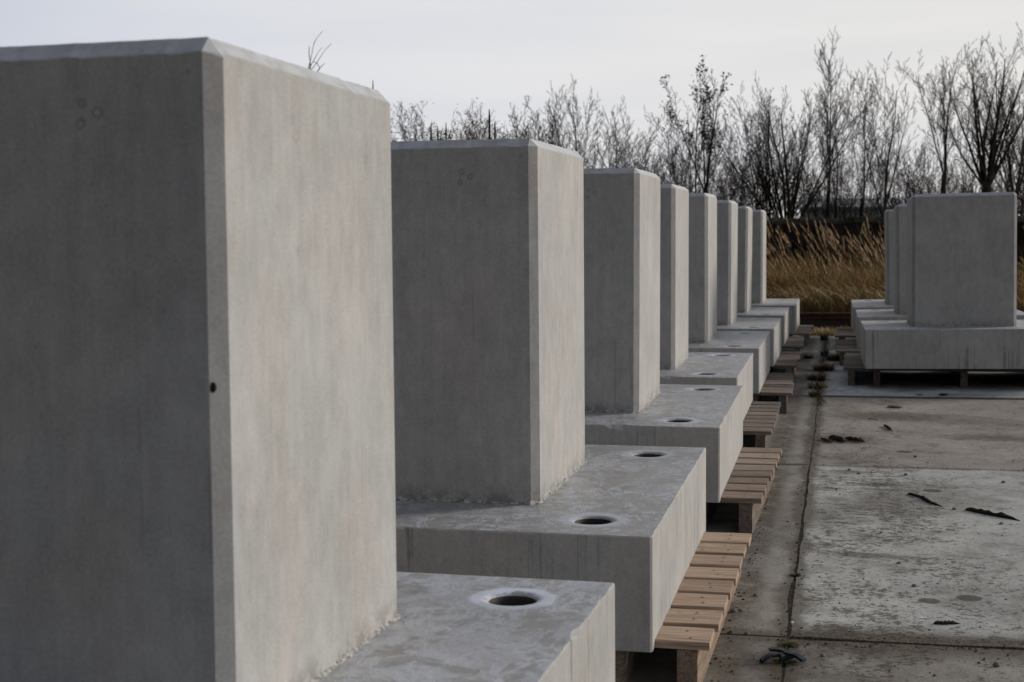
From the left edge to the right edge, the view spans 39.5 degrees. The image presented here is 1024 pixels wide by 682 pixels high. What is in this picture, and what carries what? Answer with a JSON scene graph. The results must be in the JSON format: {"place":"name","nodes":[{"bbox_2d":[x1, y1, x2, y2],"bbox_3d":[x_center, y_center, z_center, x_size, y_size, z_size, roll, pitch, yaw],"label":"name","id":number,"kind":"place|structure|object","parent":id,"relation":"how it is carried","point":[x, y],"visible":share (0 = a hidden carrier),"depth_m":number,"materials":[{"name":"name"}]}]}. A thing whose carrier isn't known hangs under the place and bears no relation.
{"place":"outdoors","nodes":[
{"label":"outdoors","id":0,"kind":"place"},
{"bbox_2d":[0,37,614,681],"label":"concrete foundation","id":1,"kind":"object","parent":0,"point":[196,399],"visible":1,"depth_m":2.27,"materials":[{"name":"concrete"}]},
{"bbox_2d":[0,0,1023,217],"label":"sky","id":2,"kind":"structure","parent":0,"point":[449,53],"materials":[{"name":"white"}]},
{"bbox_2d":[781,334,822,681],"bbox_3d":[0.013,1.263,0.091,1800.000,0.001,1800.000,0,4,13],"label":"ground","id":3,"kind":"structure","parent":0,"point":[790,603],"depth_m":5.42,"materials":[{"name":"soil"}]},
{"bbox_2d":[766,248,1023,311],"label":"grass","id":4,"kind":"structure","parent":3,"relation":"on","point":[822,297],"depth_m":23.24,"materials":[{"name":"brown plant"}]},
{"bbox_2d":[799,319,850,333],"bbox_3d":[4.611,-0.266,20.134,40.000,0.066,4.600,0,4,13],"label":"track bed","id":5,"kind":"object","parent":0,"point":[824,323],"visible":0.02,"depth_m":20.30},
{"bbox_2d":[430,125,431,140],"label":"dead stem","id":6,"kind":"object","parent":5,"relation":"on","point":[430,132],"visible":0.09,"depth_m":21.12,"materials":[{"name":"grey plant"}]},
{"bbox_2d":[488,109,490,138],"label":"dead stem","id":7,"kind":"object","parent":5,"relation":"on","point":[489,127],"visible":0.14,"depth_m":21.84,"materials":[{"name":"grey plant"}]},
{"bbox_2d":[795,326,849,336],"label":"dry grass","id":8,"kind":"structure","parent":5,"relation":"on","point":[831,332],"depth_m":17.99,"materials":[{"name":"beige plant"}]},
{"bbox_2d":[799,312,850,318],"bbox_3d":[4.829,-0.345,21.086,32.000,0.152,0.136,0,4,13],"label":"rail","id":9,"kind":"object","parent":5,"relation":"on","point":[824,315],"visible":0.06,"depth_m":21.11,"materials":[{"name":"metal"}]},
{"bbox_2d":[629,335,1023,681],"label":"concrete yard","id":10,"kind":"structure","parent":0,"point":[844,554],"depth_m":5.90,"materials":[{"name":"grey concrete"}]},
{"bbox_2d":[615,532,750,681],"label":"wooden pallet","id":11,"kind":"object","parent":10,"relation":"on","point":[693,623],"visible":0.1,"depth_m":4.29,"materials":[{"name":"brown wood"}]},
{"bbox_2d":[391,138,705,651],"bbox_3d":[-0.233,0.069,4.769,1.611,1.418,1.594,1,5,13],"label":"concrete foundation","id":12,"kind":"object","parent":11,"relation":"on","point":[502,469],"visible":0.49,"depth_m":4.31,"materials":[{"name":"concrete"}]},
{"bbox_2d":[706,447,781,533],"bbox_3d":[0.291,0.681,6.948,1.961,0.155,1.474,0,4,13],"label":"wooden pallet","id":13,"kind":"object","parent":10,"relation":"on","point":[749,483],"visible":0.11,"depth_m":6.43,"materials":[{"name":"brown wood"}]},
{"bbox_2d":[583,168,742,502],"bbox_3d":[0.256,-0.102,6.881,1.611,1.418,1.594,1,5,13],"label":"concrete foundation","id":14,"kind":"object","parent":13,"relation":"on","point":[630,400],"visible":0.38,"depth_m":6.41,"materials":[{"name":"concrete"}]},
{"bbox_2d":[743,401,780,447],"bbox_3d":[0.693,0.528,9.017,1.940,0.155,1.467,0,4,13],"label":"wooden pallet","id":15,"kind":"object","parent":10,"relation":"on","point":[759,420],"visible":0.16,"depth_m":8.55,"materials":[{"name":"brown wood"}]},
{"bbox_2d":[660,184,752,419],"bbox_3d":[0.653,-0.255,8.932,1.611,1.418,1.594,1,5,13],"label":"concrete foundation","id":16,"kind":"object","parent":15,"relation":"on","point":[680,364],"visible":0.29,"depth_m":8.48,"materials":[{"name":"concrete"}]},
{"bbox_2d":[753,373,793,413],"bbox_3d":[1.180,0.380,11.000,1.967,0.155,1.478,0,4,13],"label":"wooden pallet","id":17,"kind":"object","parent":10,"relation":"on","point":[780,385],"visible":0.16,"depth_m":10.42,"materials":[{"name":"brown wood"}]},
{"bbox_2d":[688,193,769,392],"bbox_3d":[1.122,-0.409,10.925,1.611,1.418,1.594,0,5,13],"label":"concrete foundation","id":18,"kind":"object","parent":17,"relation":"on","point":[704,335],"visible":0.28,"depth_m":10.45,"materials":[{"name":"concrete"}]},
{"bbox_2d":[760,647,805,663],"bbox_3d":[0.802,0.932,4.223,0.135,0.032,0.114,0,4,13],"label":"strap bundle","id":19,"kind":"object","parent":10,"relation":"on","point":[788,656],"visible":1,"depth_m":4.21,"materials":[{"name":"black plastic"}]},
{"bbox_2d":[769,351,801,374],"bbox_3d":[1.655,0.223,13.117,1.939,0.155,1.470,0,4,13],"label":"wooden pallet","id":20,"kind":"object","parent":10,"relation":"on","point":[788,361],"visible":0.09,"depth_m":12.65,"materials":[{"name":"brown wood"}]},
{"bbox_2d":[717,200,781,365],"bbox_3d":[1.609,-0.560,12.997,1.611,1.418,1.594,1,4,13],"label":"concrete foundation","id":21,"kind":"object","parent":20,"relation":"on","point":[727,244],"visible":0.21,"depth_m":12.53,"materials":[{"name":"concrete"}]},
{"bbox_2d":[774,657,796,664],"bbox_3d":[0.808,0.946,4.226,0.086,0.010,0.079,0,4,13],"label":"moss patch","id":22,"kind":"object","parent":10,"relation":"on","point":[790,661],"visible":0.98,"depth_m":4.22,"materials":[{"name":"green plant"}]},
{"bbox_2d":[775,640,802,648],"bbox_3d":[0.853,0.934,4.396,0.089,0.010,0.109,0,4,13],"label":"moss patch","id":23,"kind":"object","parent":10,"relation":"on","point":[785,642],"visible":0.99,"depth_m":4.39,"materials":[{"name":"green plant"}]},
{"bbox_2d":[781,336,803,360],"bbox_3d":[2.112,0.072,15.152,1.966,0.155,1.463,0,4,13],"label":"wooden pallet","id":24,"kind":"object","parent":10,"relation":"on","point":[796,343],"visible":0.14,"depth_m":14.63,"materials":[{"name":"brown wood"}]},
{"bbox_2d":[737,206,788,345],"bbox_3d":[2.114,-0.717,15.195,1.611,1.418,1.594,1,4,13],"label":"concrete foundation","id":25,"kind":"object","parent":24,"relation":"on","point":[745,309],"visible":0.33,"depth_m":14.72,"materials":[{"name":"concrete"}]},
{"bbox_2d":[789,325,812,345],"bbox_3d":[2.610,-0.075,17.122,1.950,0.155,1.466,0,4,13],"label":"wooden pallet","id":26,"kind":"object","parent":10,"relation":"on","point":[804,330],"visible":0.09,"depth_m":16.55,"materials":[{"name":"brown wood"}]},
{"bbox_2d":[751,210,799,331],"bbox_3d":[2.630,-0.864,17.225,1.611,1.418,1.594,0,5,13],"label":"concrete foundation","id":27,"kind":"object","parent":26,"relation":"on","point":[758,298],"visible":0.23,"depth_m":16.74,"materials":[{"name":"concrete"}]},
{"bbox_2d":[803,354,814,358],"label":"weed tuft","id":28,"kind":"object","parent":10,"relation":"on","point":[806,356],"visible":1,"depth_m":14.57,"materials":[{"name":"green plant"}]},
{"bbox_2d":[801,371,827,380],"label":"weed tuft","id":29,"kind":"object","parent":10,"relation":"on","point":[814,377],"visible":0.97,"depth_m":12.38,"materials":[{"name":"green plant"}]},
{"bbox_2d":[806,388,825,396],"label":"weed tuft","id":30,"kind":"object","parent":10,"relation":"on","point":[815,393],"visible":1,"depth_m":11.12,"materials":[{"name":"green plant"}]},
{"bbox_2d":[802,379,830,389],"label":"weed tuft","id":31,"kind":"object","parent":10,"relation":"on","point":[816,385],"visible":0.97,"depth_m":11.71,"materials":[{"name":"green plant"}]},
{"bbox_2d":[804,360,836,370],"bbox_3d":[2.906,0.229,13.286,0.413,0.096,0.402,2,5,32],"label":"weed tuft","id":32,"kind":"object","parent":10,"relation":"on","point":[822,367],"visible":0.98,"depth_m":13.24,"materials":[{"name":"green plant"}]},
{"bbox_2d":[818,332,828,340],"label":"weed tuft","id":33,"kind":"object","parent":10,"relation":"on","point":[824,337],"visible":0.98,"depth_m":17.02,"materials":[{"name":"green plant"}]},
{"bbox_2d":[820,349,828,355],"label":"weed tuft","id":34,"kind":"object","parent":10,"relation":"on","point":[826,351],"visible":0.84,"depth_m":14.82,"materials":[{"name":"green plant"}]},
{"bbox_2d":[815,351,838,360],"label":"weed tuft","id":35,"kind":"object","parent":10,"relation":"on","point":[831,358],"visible":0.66,"depth_m":14.29,"materials":[{"name":"green plant"}]},
{"bbox_2d":[829,435,845,441],"bbox_3d":[2.005,0.593,8.776,0.055,0.030,0.211,-2,4,-13],"label":"bark piece","id":36,"kind":"object","parent":10,"relation":"on","point":[838,438],"visible":1,"depth_m":8.74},
{"bbox_2d":[835,327,855,339],"bbox_3d":[4.680,-0.032,16.236,1.954,0.155,1.466,0,4,13],"label":"wooden pallet","id":37,"kind":"object","parent":10,"relation":"on","point":[842,333],"visible":0.15,"depth_m":16.08,"materials":[{"name":"brown wood"}]},
{"bbox_2d":[851,209,893,331],"bbox_3d":[4.814,-0.844,16.744,1.611,1.418,1.594,-1,5,13],"label":"concrete foundation","id":38,"kind":"object","parent":37,"relation":"on","point":[887,302],"visible":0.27,"depth_m":16.43,"materials":[{"name":"concrete"}]},
{"bbox_2d":[835,339,859,365],"bbox_3d":[4.214,0.119,14.212,1.939,0.155,1.476,0,4,13],"label":"wooden pallet","id":39,"kind":"object","parent":10,"relation":"on","point":[843,347],"visible":0.2,"depth_m":14.04,"materials":[{"name":"brown wood"}]},
{"bbox_2d":[856,204,1023,347],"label":"concrete foundation","id":40,"kind":"object","parent":39,"relation":"on","point":[898,311],"visible":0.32,"depth_m":14.21,"materials":[{"name":"concrete"}]},
{"bbox_2d":[845,436,864,441],"bbox_3d":[2.106,0.598,8.742,0.056,0.024,0.172,-3,5,-28],"label":"bark piece","id":41,"kind":"object","parent":10,"relation":"on","point":[851,438],"visible":1,"depth_m":8.74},
{"bbox_2d":[709,396,1023,681],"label":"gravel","id":42,"kind":"structure","parent":10,"relation":"on","point":[778,639],"depth_m":4.81,"materials":[{"name":"grey gravel"}]},
{"bbox_2d":[789,337,987,610],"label":"weeds","id":43,"kind":"object","parent":10,"relation":"on","point":[823,371],"visible":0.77,"depth_m":11.02,"materials":[{"name":"green plant"}]},
{"bbox_2d":[887,405,902,407],"bbox_3d":[2.802,0.474,10.418,0.113,0.015,0.094,3,5,39],"label":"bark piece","id":44,"kind":"object","parent":10,"relation":"on","point":[896,406],"visible":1,"depth_m":10.39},
{"bbox_2d":[908,493,942,506],"bbox_3d":[1.955,0.745,6.751,0.037,0.019,0.339,-1,4,-6],"label":"stick","id":45,"kind":"object","parent":10,"relation":"on","point":[924,498],"visible":1,"depth_m":6.74,"materials":[{"name":"brown wood"}]},
{"bbox_2d":[843,354,1023,386],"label":"wooden pallet","id":46,"kind":"object","parent":10,"relation":"on","point":[852,363],"visible":0.21,"depth_m":11.86,"materials":[{"name":"brown wood"}]},
{"bbox_2d":[860,192,1023,368],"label":"concrete foundation","id":47,"kind":"object","parent":46,"relation":"on","point":[961,280],"visible":1,"depth_m":11.70,"materials":[{"name":"concrete"}]},
{"bbox_2d":[934,620,959,624],"bbox_3d":[1.406,0.908,4.609,0.085,0.013,0.027,0,4,2],"label":"bark piece","id":48,"kind":"object","parent":10,"relation":"on","point":[937,622],"visible":1,"depth_m":4.60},
{"bbox_2d":[965,507,1019,520],"bbox_3d":[2.150,0.768,6.375,0.040,0.023,0.310,-3,5,-32],"label":"stick","id":49,"kind":"object","parent":10,"relation":"on","point":[990,513],"visible":1,"depth_m":6.37,"materials":[{"name":"brown wood"}]},
{"bbox_2d":[993,662,999,666],"bbox_3d":[1.413,0.944,4.162,0.020,0.015,0.022,3,6,42],"label":"stone","id":50,"kind":"object","parent":10,"relation":"on","point":[996,664],"visible":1,"depth_m":4.16,"materials":[{"name":"grey stone"}]},
{"bbox_2d":[759,205,1023,294],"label":"reed grass","id":51,"kind":"structure","parent":0,"point":[785,237],"depth_m":24.12,"materials":[{"name":"beige plant"}]},
{"bbox_2d":[766,216,1023,287],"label":"embankment","id":52,"kind":"structure","parent":0,"point":[843,227],"depth_m":27.25,"materials":[{"name":"soil"}]},
{"bbox_2d":[308,31,330,70],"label":"bare tree","id":53,"kind":"object","parent":52,"relation":"on","point":[310,64],"visible":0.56,"depth_m":31.39,"materials":[{"name":"brown plant"}]},
{"bbox_2d":[390,99,436,140],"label":"bare tree","id":54,"kind":"object","parent":52,"relation":"on","point":[421,128],"visible":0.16,"depth_m":37.23,"materials":[{"name":"brown plant"}]},
{"bbox_2d":[390,106,439,141],"bbox_3d":[-2.965,-4.031,34.571,3.570,3.372,3.877,2,5,31],"label":"bush","id":55,"kind":"object","parent":52,"relation":"on","point":[414,134],"visible":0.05,"depth_m":33.41,"materials":[{"name":"brown plant"}]},
{"bbox_2d":[426,121,458,139],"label":"bare tree","id":56,"kind":"object","parent":52,"relation":"on","point":[441,131],"visible":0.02,"depth_m":37.57,"materials":[{"name":"brown plant"}]},
{"bbox_2d":[402,121,498,140],"bbox_3d":[-1.743,-3.788,34.141,3.564,2.928,3.002,0,4,13],"label":"bush","id":57,"kind":"object","parent":52,"relation":"on","point":[449,135],"visible":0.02,"depth_m":33.67,"materials":[{"name":"brown plant"}]},
{"bbox_2d":[421,97,533,139],"bbox_3d":[-0.904,-4.018,33.798,3.355,3.420,3.475,-3,5,-29],"label":"bush","id":58,"kind":"object","parent":52,"relation":"on","point":[467,134],"visible":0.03,"depth_m":34.08,"materials":[{"name":"brown plant"}]},
{"bbox_2d":[458,102,515,139],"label":"bare tree","id":59,"kind":"object","parent":52,"relation":"on","point":[479,123],"visible":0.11,"depth_m":36.59,"materials":[{"name":"brown plant"}]},
{"bbox_2d":[494,122,495,138],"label":"dead stem","id":60,"kind":"object","parent":52,"relation":"on","point":[494,130],"visible":0.11,"depth_m":22.13,"materials":[{"name":"grey plant"}]},
{"bbox_2d":[429,105,569,148],"bbox_3d":[-0.122,-3.979,33.958,3.035,3.302,3.201,3,6,43],"label":"bush","id":61,"kind":"object","parent":52,"relation":"on","point":[488,132],"visible":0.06,"depth_m":33.64,"materials":[{"name":"brown plant"}]},
{"bbox_2d":[485,96,541,138],"bbox_3d":[0.038,-4.552,37.619,1.811,3.801,1.857,0,4,13],"label":"bare tree","id":62,"kind":"object","parent":52,"relation":"on","point":[516,126],"visible":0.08,"depth_m":37.36,"materials":[{"name":"brown plant"}]},
{"bbox_2d":[471,112,596,168],"bbox_3d":[-0.064,-4.006,34.580,4.736,3.266,3.575,0,4,13],"label":"bush","id":63,"kind":"object","parent":52,"relation":"on","point":[545,135],"visible":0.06,"depth_m":34.32,"materials":[{"name":"brown plant"}]},
{"bbox_2d":[520,89,570,146],"bbox_3d":[0.914,-4.742,38.525,1.429,4.040,2.852,0,4,13],"label":"bare tree","id":64,"kind":"object","parent":52,"relation":"on","point":[557,120],"visible":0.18,"depth_m":38.28,"materials":[{"name":"brown plant"}]},
{"bbox_2d":[530,112,610,165],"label":"bare tree","id":65,"kind":"object","parent":52,"relation":"on","point":[591,149],"visible":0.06,"depth_m":49.83,"materials":[{"name":"grey plant"}]},
{"bbox_2d":[538,74,603,168],"bbox_3d":[1.672,-4.884,38.196,2.057,4.383,2.244,-1,4,-13],"label":"bare tree","id":66,"kind":"object","parent":52,"relation":"on","point":[574,125],"visible":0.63,"depth_m":38.13,"materials":[{"name":"brown plant"}]},
{"bbox_2d":[584,138,620,167],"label":"bare tree","id":67,"kind":"object","parent":52,"relation":"on","point":[605,157],"visible":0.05,"depth_m":50.23,"materials":[{"name":"grey plant"}]},
{"bbox_2d":[574,97,655,168],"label":"bare tree","id":68,"kind":"object","parent":52,"relation":"on","point":[617,143],"visible":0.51,"depth_m":40.11,"materials":[{"name":"brown plant"}]},
{"bbox_2d":[612,117,668,182],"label":"bare tree","id":69,"kind":"object","parent":52,"relation":"on","point":[624,142],"visible":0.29,"depth_m":42.03,"materials":[{"name":"brown plant"}]},
{"bbox_2d":[593,121,702,190],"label":"bush","id":70,"kind":"object","parent":52,"relation":"on","point":[634,163],"visible":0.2,"depth_m":40.83,"materials":[{"name":"grey plant"}]},
{"bbox_2d":[623,141,711,191],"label":"bush","id":71,"kind":"object","parent":52,"relation":"on","point":[670,177],"visible":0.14,"depth_m":40.52,"materials":[{"name":"grey plant"}]},
{"bbox_2d":[646,135,696,192],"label":"bare tree","id":72,"kind":"object","parent":52,"relation":"on","point":[674,167],"visible":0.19,"depth_m":49.31,"materials":[{"name":"plant"}]},
{"bbox_2d":[643,87,732,193],"bbox_3d":[4.830,-4.857,38.763,2.468,4.157,2.408,-3,5,-27],"label":"bare tree","id":73,"kind":"object","parent":52,"relation":"on","point":[681,183],"visible":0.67,"depth_m":38.55,"materials":[{"name":"brown plant"}]},
{"bbox_2d":[659,54,732,192],"bbox_3d":[4.835,-5.062,37.531,1.932,4.750,1.775,3,6,44],"label":"bare tree","id":74,"kind":"object","parent":52,"relation":"on","point":[712,139],"visible":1,"depth_m":37.37,"materials":[{"name":"brown plant"}]},
{"bbox_2d":[665,142,751,200],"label":"bare tree","id":75,"kind":"object","parent":52,"relation":"on","point":[714,174],"visible":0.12,"depth_m":49.46,"materials":[{"name":"brown plant"}]},
{"bbox_2d":[680,156,760,208],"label":"bush","id":76,"kind":"object","parent":52,"relation":"on","point":[725,192],"visible":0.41,"depth_m":40.19,"materials":[{"name":"brown plant"}]},
{"bbox_2d":[693,121,759,205],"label":"bare tree","id":77,"kind":"object","parent":52,"relation":"on","point":[735,157],"visible":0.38,"depth_m":43.01,"materials":[{"name":"brown plant"}]},
{"bbox_2d":[718,129,776,209],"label":"bare tree","id":78,"kind":"object","parent":52,"relation":"on","point":[747,180],"visible":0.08,"depth_m":49.24,"materials":[{"name":"plant"}]},
{"bbox_2d":[706,148,828,217],"bbox_3d":[6.846,-4.160,39.530,3.829,2.726,2.123,-4,6,-42],"label":"bush","id":79,"kind":"object","parent":52,"relation":"on","point":[756,208],"visible":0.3,"depth_m":39.31,"materials":[{"name":"brown plant"}]},
{"bbox_2d":[731,86,805,218],"bbox_3d":[6.955,-4.910,38.465,2.010,4.266,2.751,0,4,13],"label":"bare tree","id":80,"kind":"object","parent":52,"relation":"on","point":[766,171],"visible":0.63,"depth_m":38.08,"materials":[{"name":"brown plant"}]},
{"bbox_2d":[702,70,873,218],"bbox_3d":[7.130,-4.761,37.118,3.538,4.180,4.540,-3,5,-31],"label":"bare tree","id":81,"kind":"object","parent":52,"relation":"on","point":[790,204],"visible":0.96,"depth_m":36.85,"materials":[{"name":"brown plant"}]},
{"bbox_2d":[770,135,833,218],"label":"bare tree","id":82,"kind":"object","parent":52,"relation":"on","point":[810,177],"visible":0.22,"depth_m":48.74,"materials":[{"name":"brown plant"}]},
{"bbox_2d":[801,92,853,217],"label":"bare tree","id":83,"kind":"object","parent":52,"relation":"on","point":[837,187],"visible":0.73,"depth_m":40.26,"materials":[{"name":"brown plant"}]},
{"bbox_2d":[813,29,850,218],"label":"bare tree","id":84,"kind":"object","parent":52,"relation":"on","point":[828,210],"visible":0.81,"depth_m":40.72,"materials":[{"name":"brown plant"}]},
{"bbox_2d":[789,152,878,218],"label":"bush","id":85,"kind":"object","parent":52,"relation":"on","point":[816,213],"visible":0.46,"depth_m":41.58,"materials":[{"name":"brown plant"}]},
{"bbox_2d":[812,132,874,216],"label":"bare tree","id":86,"kind":"object","parent":52,"relation":"on","point":[852,179],"visible":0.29,"depth_m":48.38,"materials":[{"name":"brown plant"}]},
{"bbox_2d":[802,157,896,217],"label":"bush","id":87,"kind":"object","parent":52,"relation":"on","point":[855,202],"visible":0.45,"depth_m":43.57,"materials":[{"name":"brown plant"}]},
{"bbox_2d":[837,67,894,216],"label":"bare tree","id":88,"kind":"object","parent":52,"relation":"on","point":[861,209],"visible":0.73,"depth_m":41.53,"materials":[{"name":"brown plant"}]},
{"bbox_2d":[838,153,895,217],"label":"bare tree","id":89,"kind":"object","parent":52,"relation":"on","point":[870,191],"visible":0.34,"depth_m":48.27,"materials":[{"name":"brown plant"}]},
{"bbox_2d":[836,54,918,217],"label":"bare tree","id":90,"kind":"object","parent":52,"relation":"on","point":[888,161],"visible":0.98,"depth_m":40.42,"materials":[{"name":"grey plant"}]},
{"bbox_2d":[766,214,1023,221],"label":"bank grass","id":91,"kind":"structure","parent":52,"relation":"on","point":[841,219],"depth_m":27.60,"materials":[{"name":"brown plant"}]},
{"bbox_2d":[869,134,934,205],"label":"bare tree","id":92,"kind":"object","parent":52,"relation":"on","point":[914,151],"visible":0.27,"depth_m":47.98,"materials":[{"name":"grey plant"}]},
{"bbox_2d":[865,161,943,217],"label":"bush","id":93,"kind":"object","parent":52,"relation":"on","point":[892,201],"visible":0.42,"depth_m":42.16,"materials":[{"name":"brown plant"}]},
{"bbox_2d":[886,142,947,203],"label":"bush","id":94,"kind":"object","parent":52,"relation":"on","point":[917,175],"visible":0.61,"depth_m":42.18,"materials":[{"name":"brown plant"}]},
{"bbox_2d":[901,150,953,199],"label":"bare tree","id":95,"kind":"object","parent":52,"relation":"on","point":[928,173],"visible":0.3,"depth_m":47.70,"materials":[{"name":"brown plant"}]},
{"bbox_2d":[895,41,977,190],"bbox_3d":[11.780,-5.680,39.973,2.199,5.473,1.631,-2,5,-25],"label":"bare tree","id":96,"kind":"object","parent":52,"relation":"on","point":[945,136],"visible":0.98,"depth_m":39.90,"materials":[{"name":"brown plant"}]},
{"bbox_2d":[910,162,984,195],"bbox_3d":[11.811,-3.820,38.182,2.626,2.142,1.963,-3,5,-27],"label":"bush","id":97,"kind":"object","parent":52,"relation":"on","point":[942,192],"visible":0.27,"depth_m":38.16,"materials":[{"name":"brown plant"}]},
{"bbox_2d":[921,142,986,193],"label":"bare tree","id":98,"kind":"object","parent":52,"relation":"on","point":[968,175],"visible":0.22,"depth_m":43.70,"materials":[{"name":"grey plant"}]},
{"bbox_2d":[940,143,992,192],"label":"bare tree","id":99,"kind":"object","parent":52,"relation":"on","point":[980,187],"visible":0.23,"depth_m":47.33,"materials":[{"name":"plant"}]},
{"bbox_2d":[923,21,1023,192],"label":"bare tree","id":100,"kind":"object","parent":52,"relation":"on","point":[995,143],"visible":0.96,"depth_m":39.49,"materials":[{"name":"brown plant"}]},
{"bbox_2d":[957,70,1023,191],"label":"bare tree","id":101,"kind":"object","parent":52,"relation":"on","point":[1009,168],"visible":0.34,"depth_m":41.35,"materials":[{"name":"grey plant"}]},
{"bbox_2d":[969,158,1023,213],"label":"bush","id":102,"kind":"object","parent":52,"relation":"on","point":[996,189],"visible":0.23,"depth_m":37.49,"materials":[{"name":"brown plant"}]},
{"bbox_2d":[978,148,1023,215],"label":"bush","id":103,"kind":"object","parent":52,"relation":"on","point":[1020,197],"visible":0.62,"depth_m":36.52,"materials":[{"name":"brown plant"}]},
{"bbox_2d":[987,153,1023,209],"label":"bare tree","id":104,"kind":"object","parent":52,"relation":"on","point":[999,179],"visible":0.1,"depth_m":47.31,"materials":[{"name":"plant"}]},
{"bbox_2d":[994,87,1023,181],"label":"bare tree","id":105,"kind":"object","parent":52,"relation":"on","point":[1021,157],"visible":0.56,"depth_m":40.08,"materials":[{"name":"brown plant"}]},
{"bbox_2d":[798,197,1018,218],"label":"warehouse","id":106,"kind":"structure","parent":0,"point":[866,201],"depth_m":146.05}
]}

